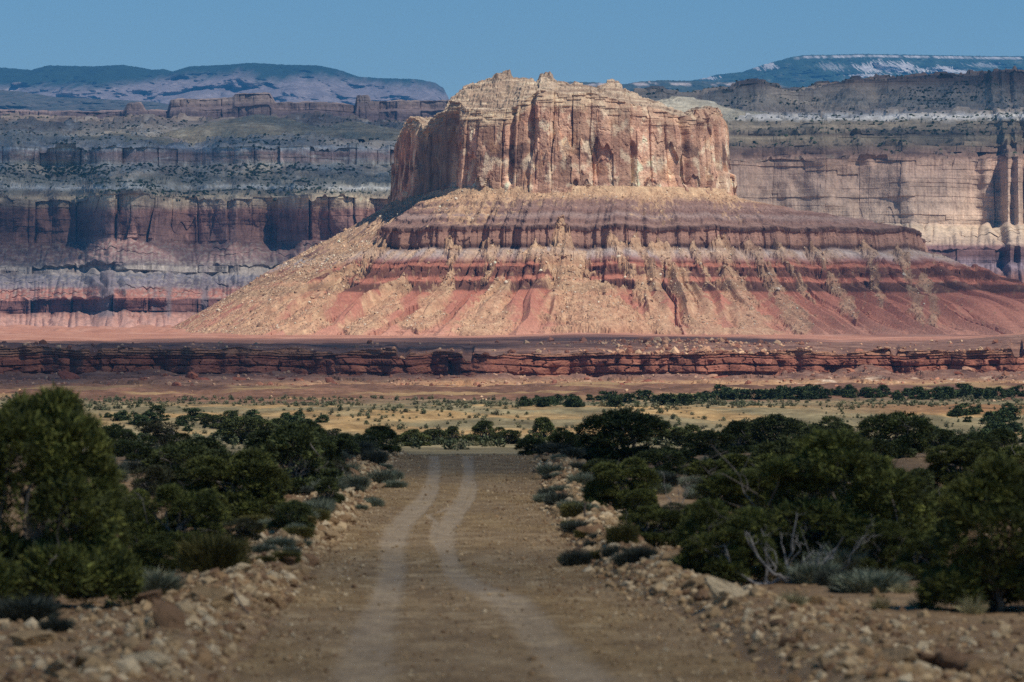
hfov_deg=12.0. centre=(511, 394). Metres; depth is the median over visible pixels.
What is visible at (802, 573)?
sagebrush
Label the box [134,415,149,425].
juniper bush
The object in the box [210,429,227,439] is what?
juniper bush
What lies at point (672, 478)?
sagebrush
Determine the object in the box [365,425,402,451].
juniper tree
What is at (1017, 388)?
juniper bush
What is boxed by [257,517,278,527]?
sagebrush
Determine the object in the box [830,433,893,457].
juniper tree
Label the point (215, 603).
rock
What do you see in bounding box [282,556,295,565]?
rock
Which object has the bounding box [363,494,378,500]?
sagebrush
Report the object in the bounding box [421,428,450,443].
juniper tree
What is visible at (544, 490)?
sagebrush
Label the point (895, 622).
rock
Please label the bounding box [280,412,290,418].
juniper bush
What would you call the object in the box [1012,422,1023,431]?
juniper bush
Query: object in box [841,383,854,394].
juniper bush
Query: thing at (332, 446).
juniper tree
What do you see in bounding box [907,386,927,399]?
juniper bush
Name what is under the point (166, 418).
juniper bush
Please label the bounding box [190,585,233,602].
rock
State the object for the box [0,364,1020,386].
ledge debris
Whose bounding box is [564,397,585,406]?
juniper bush
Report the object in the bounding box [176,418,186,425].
juniper bush
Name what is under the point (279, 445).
juniper tree
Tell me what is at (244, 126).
hill
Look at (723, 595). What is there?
rock
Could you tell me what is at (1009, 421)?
juniper bush
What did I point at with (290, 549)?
sagebrush
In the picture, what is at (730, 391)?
juniper bush
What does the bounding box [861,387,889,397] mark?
juniper bush
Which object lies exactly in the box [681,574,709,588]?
rock
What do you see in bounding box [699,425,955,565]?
juniper tree
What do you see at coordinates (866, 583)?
sagebrush
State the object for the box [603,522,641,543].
rabbitbrush
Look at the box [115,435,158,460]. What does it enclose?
juniper tree
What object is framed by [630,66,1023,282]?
mesa
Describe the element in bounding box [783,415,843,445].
juniper tree
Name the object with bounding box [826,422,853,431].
juniper tree
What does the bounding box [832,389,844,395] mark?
juniper bush
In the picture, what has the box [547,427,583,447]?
juniper tree
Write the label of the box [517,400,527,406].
juniper bush
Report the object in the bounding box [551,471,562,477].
sagebrush
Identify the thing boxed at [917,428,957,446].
juniper tree
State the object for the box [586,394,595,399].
juniper bush
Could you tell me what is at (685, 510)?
juniper tree
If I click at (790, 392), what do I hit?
juniper bush
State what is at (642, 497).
shrub
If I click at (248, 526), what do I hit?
juniper tree
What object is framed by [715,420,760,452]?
juniper tree
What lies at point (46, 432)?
juniper tree
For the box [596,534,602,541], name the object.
rock
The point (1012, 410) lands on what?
juniper bush
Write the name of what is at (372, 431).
juniper tree
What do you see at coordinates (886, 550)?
juniper tree
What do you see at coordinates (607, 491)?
juniper tree
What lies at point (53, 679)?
rock
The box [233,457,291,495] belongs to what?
juniper tree
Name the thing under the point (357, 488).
sagebrush
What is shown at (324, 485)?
juniper tree
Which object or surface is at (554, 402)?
juniper bush
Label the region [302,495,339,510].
sagebrush
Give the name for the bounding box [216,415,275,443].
juniper tree
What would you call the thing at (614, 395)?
juniper bush
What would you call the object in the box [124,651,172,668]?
rock
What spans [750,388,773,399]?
juniper bush
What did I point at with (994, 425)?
juniper bush
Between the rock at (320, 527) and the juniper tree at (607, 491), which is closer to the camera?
the rock at (320, 527)
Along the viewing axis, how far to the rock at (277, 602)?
85.60 m
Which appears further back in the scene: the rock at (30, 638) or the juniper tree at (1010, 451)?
the juniper tree at (1010, 451)
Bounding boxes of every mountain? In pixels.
[0,63,448,104]
[567,80,790,91]
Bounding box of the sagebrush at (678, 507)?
[661,501,696,512]
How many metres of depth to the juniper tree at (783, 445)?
167.21 m
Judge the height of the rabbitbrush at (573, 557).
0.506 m
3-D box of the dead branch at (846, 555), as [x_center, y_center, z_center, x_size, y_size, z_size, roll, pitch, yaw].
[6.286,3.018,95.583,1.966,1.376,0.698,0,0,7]
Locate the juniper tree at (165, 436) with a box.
[133,419,188,445]
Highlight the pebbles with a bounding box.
[0,452,1023,680]
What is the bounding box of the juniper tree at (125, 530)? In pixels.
[56,496,133,596]
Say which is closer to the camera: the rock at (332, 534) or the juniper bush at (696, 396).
the rock at (332, 534)
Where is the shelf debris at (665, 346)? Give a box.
[0,336,1019,360]
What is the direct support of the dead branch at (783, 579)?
on the ground
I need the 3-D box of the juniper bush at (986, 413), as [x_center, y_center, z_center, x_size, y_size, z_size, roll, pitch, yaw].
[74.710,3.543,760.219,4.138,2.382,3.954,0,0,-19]
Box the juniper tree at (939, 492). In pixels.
[916,486,948,528]
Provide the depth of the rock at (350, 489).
157.03 m
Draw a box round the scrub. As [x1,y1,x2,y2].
[0,392,1023,450]
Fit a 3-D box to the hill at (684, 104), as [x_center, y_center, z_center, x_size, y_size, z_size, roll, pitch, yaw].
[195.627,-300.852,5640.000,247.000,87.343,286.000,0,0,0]
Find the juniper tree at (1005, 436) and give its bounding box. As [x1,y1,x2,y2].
[990,427,1019,449]
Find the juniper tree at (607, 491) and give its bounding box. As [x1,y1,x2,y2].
[581,457,663,509]
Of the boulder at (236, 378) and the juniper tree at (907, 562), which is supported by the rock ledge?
the boulder at (236, 378)
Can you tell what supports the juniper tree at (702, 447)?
on the ground
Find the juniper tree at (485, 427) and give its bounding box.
[468,420,495,440]
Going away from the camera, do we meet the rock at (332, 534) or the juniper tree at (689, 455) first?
the rock at (332, 534)
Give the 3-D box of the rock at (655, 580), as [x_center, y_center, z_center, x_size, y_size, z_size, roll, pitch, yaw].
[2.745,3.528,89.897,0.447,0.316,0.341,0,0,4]
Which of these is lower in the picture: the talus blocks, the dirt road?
the dirt road
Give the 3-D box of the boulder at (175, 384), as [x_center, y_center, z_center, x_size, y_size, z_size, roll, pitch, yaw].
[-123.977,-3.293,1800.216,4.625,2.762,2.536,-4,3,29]
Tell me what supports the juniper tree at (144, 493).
on the ground
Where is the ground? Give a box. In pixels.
[0,381,1023,681]
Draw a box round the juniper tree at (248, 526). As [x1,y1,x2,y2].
[205,516,264,543]
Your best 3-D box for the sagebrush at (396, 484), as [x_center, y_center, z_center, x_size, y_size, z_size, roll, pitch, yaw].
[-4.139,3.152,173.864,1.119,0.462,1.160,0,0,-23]
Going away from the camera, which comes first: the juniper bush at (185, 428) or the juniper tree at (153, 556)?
the juniper tree at (153, 556)
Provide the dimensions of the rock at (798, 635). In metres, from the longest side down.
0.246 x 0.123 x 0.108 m
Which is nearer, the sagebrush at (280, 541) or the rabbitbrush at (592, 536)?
the sagebrush at (280, 541)
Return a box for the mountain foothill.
[0,90,168,110]
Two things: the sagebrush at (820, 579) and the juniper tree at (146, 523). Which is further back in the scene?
the juniper tree at (146, 523)
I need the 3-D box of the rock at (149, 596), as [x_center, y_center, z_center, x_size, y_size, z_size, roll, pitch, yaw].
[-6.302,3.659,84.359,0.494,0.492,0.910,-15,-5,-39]
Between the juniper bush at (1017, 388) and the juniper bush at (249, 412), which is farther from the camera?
the juniper bush at (1017, 388)
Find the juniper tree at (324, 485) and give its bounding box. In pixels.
[312,477,345,503]
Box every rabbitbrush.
[172,527,256,573]
[266,548,302,563]
[555,548,594,565]
[558,501,591,517]
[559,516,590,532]
[573,529,588,537]
[584,541,599,546]
[587,532,603,538]
[589,549,600,559]
[598,544,628,557]
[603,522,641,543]
[621,542,659,563]
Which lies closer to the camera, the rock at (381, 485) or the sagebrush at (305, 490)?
the sagebrush at (305, 490)
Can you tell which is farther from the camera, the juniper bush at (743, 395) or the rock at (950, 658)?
the juniper bush at (743, 395)
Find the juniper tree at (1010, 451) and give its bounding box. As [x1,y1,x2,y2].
[971,441,1023,492]
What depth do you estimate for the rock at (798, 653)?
65.78 m
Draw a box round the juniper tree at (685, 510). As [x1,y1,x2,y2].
[671,503,726,548]
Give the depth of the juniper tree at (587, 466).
173.93 m
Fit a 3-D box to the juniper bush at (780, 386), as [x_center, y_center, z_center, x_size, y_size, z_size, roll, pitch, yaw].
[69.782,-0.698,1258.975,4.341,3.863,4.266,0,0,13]
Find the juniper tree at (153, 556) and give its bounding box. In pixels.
[128,534,183,573]
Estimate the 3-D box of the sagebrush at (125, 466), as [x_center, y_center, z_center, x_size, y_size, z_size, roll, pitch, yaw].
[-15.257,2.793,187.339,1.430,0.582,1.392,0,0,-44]
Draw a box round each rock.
[7,630,57,645]
[45,659,65,674]
[46,677,63,681]
[49,671,66,678]
[74,649,108,667]
[80,600,93,609]
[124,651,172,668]
[135,589,161,604]
[143,616,154,629]
[153,598,185,630]
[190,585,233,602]
[209,597,231,609]
[224,563,251,574]
[230,570,244,575]
[265,595,287,608]
[267,570,277,579]
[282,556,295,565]
[294,540,303,546]
[317,525,327,530]
[322,530,338,540]
[329,516,339,524]
[330,526,344,533]
[334,504,343,511]
[339,515,350,522]
[345,487,354,492]
[350,517,356,522]
[359,503,371,507]
[374,483,385,487]
[541,455,551,461]
[548,507,559,514]
[559,533,572,537]
[572,544,583,551]
[576,526,603,534]
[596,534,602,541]
[605,580,616,587]
[608,543,619,547]
[631,544,653,550]
[649,577,667,584]
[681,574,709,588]
[703,576,746,600]
[704,605,719,618]
[712,591,730,604]
[768,618,787,627]
[787,650,807,661]
[787,673,801,681]
[793,643,803,647]
[795,632,802,639]
[808,594,832,604]
[818,655,837,667]
[820,623,832,627]
[865,632,880,642]
[871,587,878,595]
[878,646,918,662]
[888,619,900,627]
[916,652,939,667]
[917,624,942,634]
[935,648,980,671]
[963,658,994,674]
[1001,674,1023,681]
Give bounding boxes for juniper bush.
[104,412,112,417]
[110,410,132,420]
[125,412,151,424]
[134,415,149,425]
[142,412,159,419]
[148,404,166,415]
[159,414,170,420]
[174,415,190,425]
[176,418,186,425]
[183,407,203,416]
[183,425,194,430]
[188,416,199,421]
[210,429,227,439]
[246,409,262,418]
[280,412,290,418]
[283,414,300,422]
[315,414,329,422]
[515,396,534,405]
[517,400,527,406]
[535,397,550,406]
[547,399,558,404]
[559,395,580,405]
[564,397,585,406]
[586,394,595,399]
[594,390,617,399]
[605,396,625,406]
[606,393,620,404]
[622,392,635,402]
[633,389,655,399]
[655,392,679,404]
[676,392,694,404]
[684,394,699,402]
[695,391,706,402]
[700,390,717,398]
[703,393,715,399]
[709,384,733,394]
[716,387,737,399]
[735,388,755,399]
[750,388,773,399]
[762,387,784,399]
[774,385,786,389]
[783,386,807,399]
[805,391,819,399]
[808,384,825,395]
[816,388,832,398]
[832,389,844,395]
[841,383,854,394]
[841,389,858,397]
[857,386,870,396]
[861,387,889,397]
[877,384,891,394]
[890,390,899,397]
[892,390,906,399]
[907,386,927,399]
[927,389,936,397]
[930,385,958,398]
[937,393,948,399]
[946,402,972,415]
[946,407,963,416]
[951,387,975,397]
[952,382,973,393]
[962,416,972,421]
[968,406,981,414]
[973,387,994,399]
[978,410,1002,422]
[979,408,1013,422]
[985,422,1014,430]
[986,415,1000,423]
[989,386,1006,398]
[996,406,1023,418]
[1000,417,1016,425]
[1003,402,1013,408]
[1004,387,1015,396]
[1009,385,1023,394]
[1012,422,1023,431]
[1017,430,1023,442]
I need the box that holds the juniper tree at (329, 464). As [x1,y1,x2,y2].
[294,461,335,475]
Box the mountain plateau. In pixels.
[692,54,1023,86]
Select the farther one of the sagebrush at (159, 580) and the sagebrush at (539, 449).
the sagebrush at (539, 449)
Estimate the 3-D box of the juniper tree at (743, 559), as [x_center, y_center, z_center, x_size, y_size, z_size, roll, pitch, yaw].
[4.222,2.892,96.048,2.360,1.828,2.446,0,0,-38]
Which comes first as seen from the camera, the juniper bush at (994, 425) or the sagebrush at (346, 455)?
the sagebrush at (346, 455)
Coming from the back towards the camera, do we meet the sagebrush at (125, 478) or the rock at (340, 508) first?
the sagebrush at (125, 478)
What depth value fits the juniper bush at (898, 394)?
1056.19 m
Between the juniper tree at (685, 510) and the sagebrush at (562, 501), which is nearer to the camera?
the juniper tree at (685, 510)
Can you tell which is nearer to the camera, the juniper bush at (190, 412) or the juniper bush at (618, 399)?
the juniper bush at (190, 412)
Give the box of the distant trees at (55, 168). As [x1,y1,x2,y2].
[0,73,1023,203]
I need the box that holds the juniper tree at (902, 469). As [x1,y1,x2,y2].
[847,466,933,537]
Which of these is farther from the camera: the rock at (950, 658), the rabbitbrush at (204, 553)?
the rabbitbrush at (204, 553)
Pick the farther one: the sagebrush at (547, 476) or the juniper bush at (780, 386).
the juniper bush at (780, 386)
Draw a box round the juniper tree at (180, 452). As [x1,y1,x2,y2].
[139,439,217,488]
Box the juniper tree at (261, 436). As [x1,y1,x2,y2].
[234,430,284,461]
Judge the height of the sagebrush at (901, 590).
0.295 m
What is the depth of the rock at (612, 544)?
108.42 m
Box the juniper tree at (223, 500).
[181,488,234,527]
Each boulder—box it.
[57,370,79,379]
[171,382,181,385]
[185,372,197,378]
[194,377,209,379]
[232,377,245,379]
[388,369,398,375]
[705,374,717,377]
[962,366,971,371]
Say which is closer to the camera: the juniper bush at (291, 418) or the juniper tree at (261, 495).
the juniper tree at (261, 495)
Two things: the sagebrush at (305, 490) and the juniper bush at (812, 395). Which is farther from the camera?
the juniper bush at (812, 395)
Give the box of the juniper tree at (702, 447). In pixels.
[682,429,736,454]
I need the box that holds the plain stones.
[9,381,1023,402]
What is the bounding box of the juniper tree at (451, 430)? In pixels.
[445,426,462,441]
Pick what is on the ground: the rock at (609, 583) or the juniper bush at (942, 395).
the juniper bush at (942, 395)
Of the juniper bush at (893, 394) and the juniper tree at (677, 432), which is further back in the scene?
the juniper bush at (893, 394)
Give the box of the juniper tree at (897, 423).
[855,410,939,457]
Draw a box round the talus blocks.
[171,183,994,331]
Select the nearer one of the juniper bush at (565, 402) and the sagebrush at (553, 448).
the sagebrush at (553, 448)
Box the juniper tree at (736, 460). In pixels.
[682,448,806,510]
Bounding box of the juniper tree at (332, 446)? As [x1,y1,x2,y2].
[294,426,361,463]
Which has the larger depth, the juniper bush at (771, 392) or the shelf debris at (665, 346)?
the shelf debris at (665, 346)
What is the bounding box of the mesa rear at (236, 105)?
[0,92,449,121]
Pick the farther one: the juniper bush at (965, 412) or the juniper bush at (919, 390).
the juniper bush at (919, 390)
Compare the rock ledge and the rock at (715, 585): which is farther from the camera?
the rock ledge
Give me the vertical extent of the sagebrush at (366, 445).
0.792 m
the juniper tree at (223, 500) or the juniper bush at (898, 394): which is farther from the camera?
the juniper bush at (898, 394)
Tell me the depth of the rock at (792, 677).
62.03 m
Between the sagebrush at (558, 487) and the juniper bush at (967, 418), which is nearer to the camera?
the sagebrush at (558, 487)
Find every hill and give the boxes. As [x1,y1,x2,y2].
[78,132,173,144]
[161,114,320,146]
[296,122,400,141]
[658,96,767,119]
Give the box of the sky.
[0,0,1023,98]
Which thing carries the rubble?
on the ground
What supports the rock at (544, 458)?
on the ground
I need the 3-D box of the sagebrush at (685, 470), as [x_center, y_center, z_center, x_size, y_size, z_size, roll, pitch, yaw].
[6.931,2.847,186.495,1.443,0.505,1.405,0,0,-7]
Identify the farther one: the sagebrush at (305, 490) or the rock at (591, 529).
the sagebrush at (305, 490)
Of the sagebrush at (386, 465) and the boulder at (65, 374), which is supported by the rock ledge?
the boulder at (65, 374)
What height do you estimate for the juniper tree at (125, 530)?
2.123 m
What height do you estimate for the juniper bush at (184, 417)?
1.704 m
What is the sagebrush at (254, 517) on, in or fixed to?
on the ground
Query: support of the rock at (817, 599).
on the ground
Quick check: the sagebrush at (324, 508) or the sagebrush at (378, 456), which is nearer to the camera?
the sagebrush at (324, 508)
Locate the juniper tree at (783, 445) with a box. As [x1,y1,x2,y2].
[750,432,843,482]
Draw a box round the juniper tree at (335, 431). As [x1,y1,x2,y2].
[323,428,341,439]
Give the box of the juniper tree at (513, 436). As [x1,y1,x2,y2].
[491,427,521,443]
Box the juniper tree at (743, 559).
[670,495,792,583]
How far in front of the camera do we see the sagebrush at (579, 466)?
184.49 m
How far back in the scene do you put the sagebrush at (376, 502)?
154.07 m
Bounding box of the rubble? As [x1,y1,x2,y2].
[0,448,1023,681]
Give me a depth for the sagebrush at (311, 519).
126.40 m
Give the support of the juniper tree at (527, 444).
on the ground
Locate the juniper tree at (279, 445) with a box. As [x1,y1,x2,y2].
[260,422,345,494]
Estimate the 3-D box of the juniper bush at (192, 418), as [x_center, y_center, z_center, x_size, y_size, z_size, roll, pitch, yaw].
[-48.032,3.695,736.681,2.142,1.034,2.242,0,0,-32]
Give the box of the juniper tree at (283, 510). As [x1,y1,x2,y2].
[265,499,316,530]
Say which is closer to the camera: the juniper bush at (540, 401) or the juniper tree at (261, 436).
the juniper tree at (261, 436)
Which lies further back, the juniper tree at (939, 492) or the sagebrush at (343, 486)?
the sagebrush at (343, 486)
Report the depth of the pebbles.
81.21 m
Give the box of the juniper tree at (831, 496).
[804,469,894,503]
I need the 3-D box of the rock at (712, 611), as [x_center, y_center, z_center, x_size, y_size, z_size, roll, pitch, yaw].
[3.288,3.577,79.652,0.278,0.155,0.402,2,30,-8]
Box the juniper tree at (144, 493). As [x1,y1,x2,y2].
[116,483,150,527]
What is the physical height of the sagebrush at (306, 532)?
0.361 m
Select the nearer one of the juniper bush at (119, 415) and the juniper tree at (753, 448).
the juniper tree at (753, 448)
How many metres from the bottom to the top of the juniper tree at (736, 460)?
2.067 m
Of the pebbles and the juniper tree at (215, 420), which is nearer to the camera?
the pebbles
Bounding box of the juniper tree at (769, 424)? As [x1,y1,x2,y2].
[743,413,803,444]
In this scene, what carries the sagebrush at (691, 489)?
on the ground
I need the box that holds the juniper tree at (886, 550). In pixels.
[829,519,908,572]
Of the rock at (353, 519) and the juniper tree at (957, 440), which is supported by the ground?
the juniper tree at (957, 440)
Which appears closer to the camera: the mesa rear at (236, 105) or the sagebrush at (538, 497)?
the sagebrush at (538, 497)
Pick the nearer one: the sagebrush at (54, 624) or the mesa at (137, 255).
the sagebrush at (54, 624)
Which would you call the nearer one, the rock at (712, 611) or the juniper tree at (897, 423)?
the rock at (712, 611)
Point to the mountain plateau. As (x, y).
(803, 70)
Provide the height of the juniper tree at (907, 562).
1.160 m
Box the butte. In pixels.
[388,69,736,202]
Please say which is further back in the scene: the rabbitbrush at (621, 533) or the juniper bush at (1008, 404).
the juniper bush at (1008, 404)
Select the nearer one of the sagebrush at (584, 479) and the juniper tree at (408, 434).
the sagebrush at (584, 479)
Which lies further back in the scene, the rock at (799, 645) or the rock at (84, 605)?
the rock at (84, 605)
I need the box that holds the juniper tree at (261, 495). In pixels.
[162,446,295,519]
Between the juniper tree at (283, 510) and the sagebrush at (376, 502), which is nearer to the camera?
the juniper tree at (283, 510)
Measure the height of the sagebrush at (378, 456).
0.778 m
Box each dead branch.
[662,472,695,503]
[704,525,833,584]
[744,512,843,582]
[787,520,877,569]
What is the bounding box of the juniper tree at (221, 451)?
[164,439,241,484]
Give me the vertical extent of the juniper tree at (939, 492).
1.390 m
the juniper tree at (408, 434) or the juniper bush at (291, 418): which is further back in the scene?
the juniper bush at (291, 418)
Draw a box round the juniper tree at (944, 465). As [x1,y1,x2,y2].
[924,438,993,487]
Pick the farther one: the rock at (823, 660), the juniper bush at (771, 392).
the juniper bush at (771, 392)
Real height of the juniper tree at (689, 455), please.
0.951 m
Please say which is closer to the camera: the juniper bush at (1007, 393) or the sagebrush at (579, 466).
the sagebrush at (579, 466)
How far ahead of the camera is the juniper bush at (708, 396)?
1053.76 m
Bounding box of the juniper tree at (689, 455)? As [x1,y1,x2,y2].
[663,443,698,462]
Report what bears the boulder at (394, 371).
on the rock ledge
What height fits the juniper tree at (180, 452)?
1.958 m
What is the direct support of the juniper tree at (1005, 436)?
on the ground
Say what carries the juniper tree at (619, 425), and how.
on the ground
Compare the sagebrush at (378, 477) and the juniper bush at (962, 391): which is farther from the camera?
the juniper bush at (962, 391)
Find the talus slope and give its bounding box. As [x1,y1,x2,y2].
[172,185,1023,335]
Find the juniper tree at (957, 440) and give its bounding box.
[944,431,1001,460]
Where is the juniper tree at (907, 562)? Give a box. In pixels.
[890,529,951,579]
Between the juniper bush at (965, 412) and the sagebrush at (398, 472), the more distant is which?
the juniper bush at (965, 412)
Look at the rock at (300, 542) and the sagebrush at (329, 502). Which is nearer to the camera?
the rock at (300, 542)
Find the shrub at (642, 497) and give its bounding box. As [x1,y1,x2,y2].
[614,488,659,514]
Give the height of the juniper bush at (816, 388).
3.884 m
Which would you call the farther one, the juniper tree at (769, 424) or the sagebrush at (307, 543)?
the juniper tree at (769, 424)
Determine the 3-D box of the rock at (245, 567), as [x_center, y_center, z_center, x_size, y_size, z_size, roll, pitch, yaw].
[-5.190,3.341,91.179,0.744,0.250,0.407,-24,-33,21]
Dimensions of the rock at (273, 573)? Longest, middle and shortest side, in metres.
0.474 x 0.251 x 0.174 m
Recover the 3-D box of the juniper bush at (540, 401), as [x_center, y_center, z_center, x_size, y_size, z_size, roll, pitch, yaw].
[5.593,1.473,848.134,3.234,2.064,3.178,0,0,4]
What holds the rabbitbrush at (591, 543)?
on the ground
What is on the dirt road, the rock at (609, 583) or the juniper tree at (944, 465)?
the rock at (609, 583)
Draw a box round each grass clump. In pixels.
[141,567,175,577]
[865,591,892,609]
[952,594,990,614]
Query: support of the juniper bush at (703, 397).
on the ground
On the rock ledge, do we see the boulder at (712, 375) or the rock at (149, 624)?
the boulder at (712, 375)
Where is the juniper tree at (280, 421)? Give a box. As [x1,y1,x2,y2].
[266,418,289,430]
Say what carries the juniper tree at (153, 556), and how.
on the ground
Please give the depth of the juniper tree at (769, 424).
422.21 m
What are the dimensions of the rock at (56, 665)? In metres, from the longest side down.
0.568 x 0.303 x 0.200 m
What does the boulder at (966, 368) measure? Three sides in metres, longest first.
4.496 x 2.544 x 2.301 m
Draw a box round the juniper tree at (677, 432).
[652,420,702,445]
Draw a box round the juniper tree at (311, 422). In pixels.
[291,419,324,443]
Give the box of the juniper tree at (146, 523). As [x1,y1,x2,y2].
[121,478,226,554]
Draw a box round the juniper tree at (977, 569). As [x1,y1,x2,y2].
[911,454,1023,611]
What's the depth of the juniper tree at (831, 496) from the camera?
141.82 m
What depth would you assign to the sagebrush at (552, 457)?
197.20 m
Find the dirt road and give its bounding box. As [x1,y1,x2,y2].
[225,454,772,681]
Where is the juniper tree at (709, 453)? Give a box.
[704,451,743,460]
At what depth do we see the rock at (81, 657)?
63.80 m
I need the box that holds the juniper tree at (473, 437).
[461,434,479,442]
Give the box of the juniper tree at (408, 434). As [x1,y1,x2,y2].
[388,429,431,445]
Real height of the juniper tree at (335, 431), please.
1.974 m
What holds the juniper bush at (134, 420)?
on the ground
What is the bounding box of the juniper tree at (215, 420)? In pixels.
[197,410,238,428]
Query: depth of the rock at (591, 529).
120.97 m
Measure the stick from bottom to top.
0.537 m
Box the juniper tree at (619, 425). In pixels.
[573,407,672,462]
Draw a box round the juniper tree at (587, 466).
[578,457,629,480]
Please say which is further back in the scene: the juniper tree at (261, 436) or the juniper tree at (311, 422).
the juniper tree at (311, 422)
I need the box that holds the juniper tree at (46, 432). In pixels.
[0,379,146,605]
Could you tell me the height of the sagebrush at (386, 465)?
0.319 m
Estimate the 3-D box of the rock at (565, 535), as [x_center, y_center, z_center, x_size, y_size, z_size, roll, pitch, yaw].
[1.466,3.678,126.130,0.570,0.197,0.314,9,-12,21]
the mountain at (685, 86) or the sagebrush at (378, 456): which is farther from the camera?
the mountain at (685, 86)
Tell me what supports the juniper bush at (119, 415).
on the ground
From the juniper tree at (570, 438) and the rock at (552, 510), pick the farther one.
the juniper tree at (570, 438)
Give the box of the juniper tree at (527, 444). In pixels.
[514,437,546,454]
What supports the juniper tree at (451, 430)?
on the ground
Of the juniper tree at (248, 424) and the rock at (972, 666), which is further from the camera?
the juniper tree at (248, 424)
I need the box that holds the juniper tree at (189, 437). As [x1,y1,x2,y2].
[166,432,218,449]
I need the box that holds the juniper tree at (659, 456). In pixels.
[633,447,686,474]
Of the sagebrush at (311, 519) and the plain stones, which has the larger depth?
the plain stones
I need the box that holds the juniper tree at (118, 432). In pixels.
[90,425,137,456]
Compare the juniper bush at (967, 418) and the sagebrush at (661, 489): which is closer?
the sagebrush at (661, 489)
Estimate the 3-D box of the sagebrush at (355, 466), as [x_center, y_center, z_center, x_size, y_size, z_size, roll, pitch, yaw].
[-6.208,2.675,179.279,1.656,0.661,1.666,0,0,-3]
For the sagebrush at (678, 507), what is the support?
on the ground
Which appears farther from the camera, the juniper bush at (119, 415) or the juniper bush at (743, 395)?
the juniper bush at (743, 395)
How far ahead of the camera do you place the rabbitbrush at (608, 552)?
105.14 m
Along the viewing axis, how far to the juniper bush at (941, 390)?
1075.67 m
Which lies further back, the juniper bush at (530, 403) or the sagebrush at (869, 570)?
the juniper bush at (530, 403)
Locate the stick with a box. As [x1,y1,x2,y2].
[232,583,250,614]
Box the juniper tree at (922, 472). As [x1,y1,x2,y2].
[908,467,938,493]
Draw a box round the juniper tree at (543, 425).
[522,416,554,442]
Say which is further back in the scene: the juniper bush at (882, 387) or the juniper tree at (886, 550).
the juniper bush at (882, 387)
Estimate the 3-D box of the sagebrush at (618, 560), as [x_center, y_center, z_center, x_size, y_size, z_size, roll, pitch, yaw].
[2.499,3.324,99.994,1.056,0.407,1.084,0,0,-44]
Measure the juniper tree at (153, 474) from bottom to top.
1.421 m
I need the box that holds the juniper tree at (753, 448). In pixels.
[747,444,786,459]
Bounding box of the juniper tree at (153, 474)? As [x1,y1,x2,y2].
[127,464,175,499]
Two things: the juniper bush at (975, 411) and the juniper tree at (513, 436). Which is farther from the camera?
the juniper bush at (975, 411)
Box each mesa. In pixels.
[0,111,406,327]
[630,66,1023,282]
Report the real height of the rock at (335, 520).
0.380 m
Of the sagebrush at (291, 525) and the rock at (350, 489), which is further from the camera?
the rock at (350, 489)
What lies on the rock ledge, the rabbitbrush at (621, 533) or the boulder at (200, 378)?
the boulder at (200, 378)
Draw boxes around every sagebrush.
[0,591,66,622]
[37,615,75,631]
[115,462,130,472]
[117,465,129,481]
[119,458,145,471]
[128,564,189,594]
[238,522,266,535]
[240,512,269,524]
[250,541,279,553]
[255,554,276,562]
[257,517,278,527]
[260,534,298,548]
[280,545,302,554]
[281,525,316,537]
[286,521,307,528]
[287,508,319,517]
[288,515,317,523]
[299,485,313,493]
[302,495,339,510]
[302,538,313,545]
[305,500,335,513]
[306,496,336,511]
[308,477,348,491]
[313,507,330,521]
[326,461,362,471]
[338,469,372,488]
[341,439,375,454]
[341,451,352,459]
[344,482,360,491]
[354,432,381,448]
[355,503,369,509]
[358,448,390,463]
[363,467,399,483]
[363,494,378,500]
[364,495,385,506]
[378,463,394,469]
[379,466,405,478]
[382,478,408,487]
[530,490,553,502]
[533,441,563,454]
[533,462,569,475]
[536,486,557,494]
[540,473,551,479]
[540,490,574,505]
[543,442,572,453]
[548,483,570,491]
[549,452,566,459]
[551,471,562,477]
[553,498,584,508]
[558,446,586,456]
[564,469,594,484]
[568,461,583,470]
[571,501,603,513]
[609,548,629,565]
[649,470,683,485]
[649,482,673,493]
[661,501,696,512]
[678,475,702,487]
[679,464,698,474]
[682,490,700,498]
[683,483,704,492]
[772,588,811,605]
[781,555,844,583]
[802,542,879,571]
[811,567,852,585]
[825,564,915,593]
[827,580,852,592]
[854,566,884,576]
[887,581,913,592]
[904,598,927,606]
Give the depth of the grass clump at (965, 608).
82.09 m
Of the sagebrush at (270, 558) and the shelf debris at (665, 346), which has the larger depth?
the shelf debris at (665, 346)
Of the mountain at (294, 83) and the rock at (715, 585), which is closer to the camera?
the rock at (715, 585)
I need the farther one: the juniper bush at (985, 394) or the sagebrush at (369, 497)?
the juniper bush at (985, 394)
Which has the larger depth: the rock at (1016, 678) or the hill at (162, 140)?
the hill at (162, 140)
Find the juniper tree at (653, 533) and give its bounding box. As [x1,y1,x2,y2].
[615,503,687,546]
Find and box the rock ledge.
[0,324,1023,387]
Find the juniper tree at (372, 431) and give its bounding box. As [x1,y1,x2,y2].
[337,428,381,453]

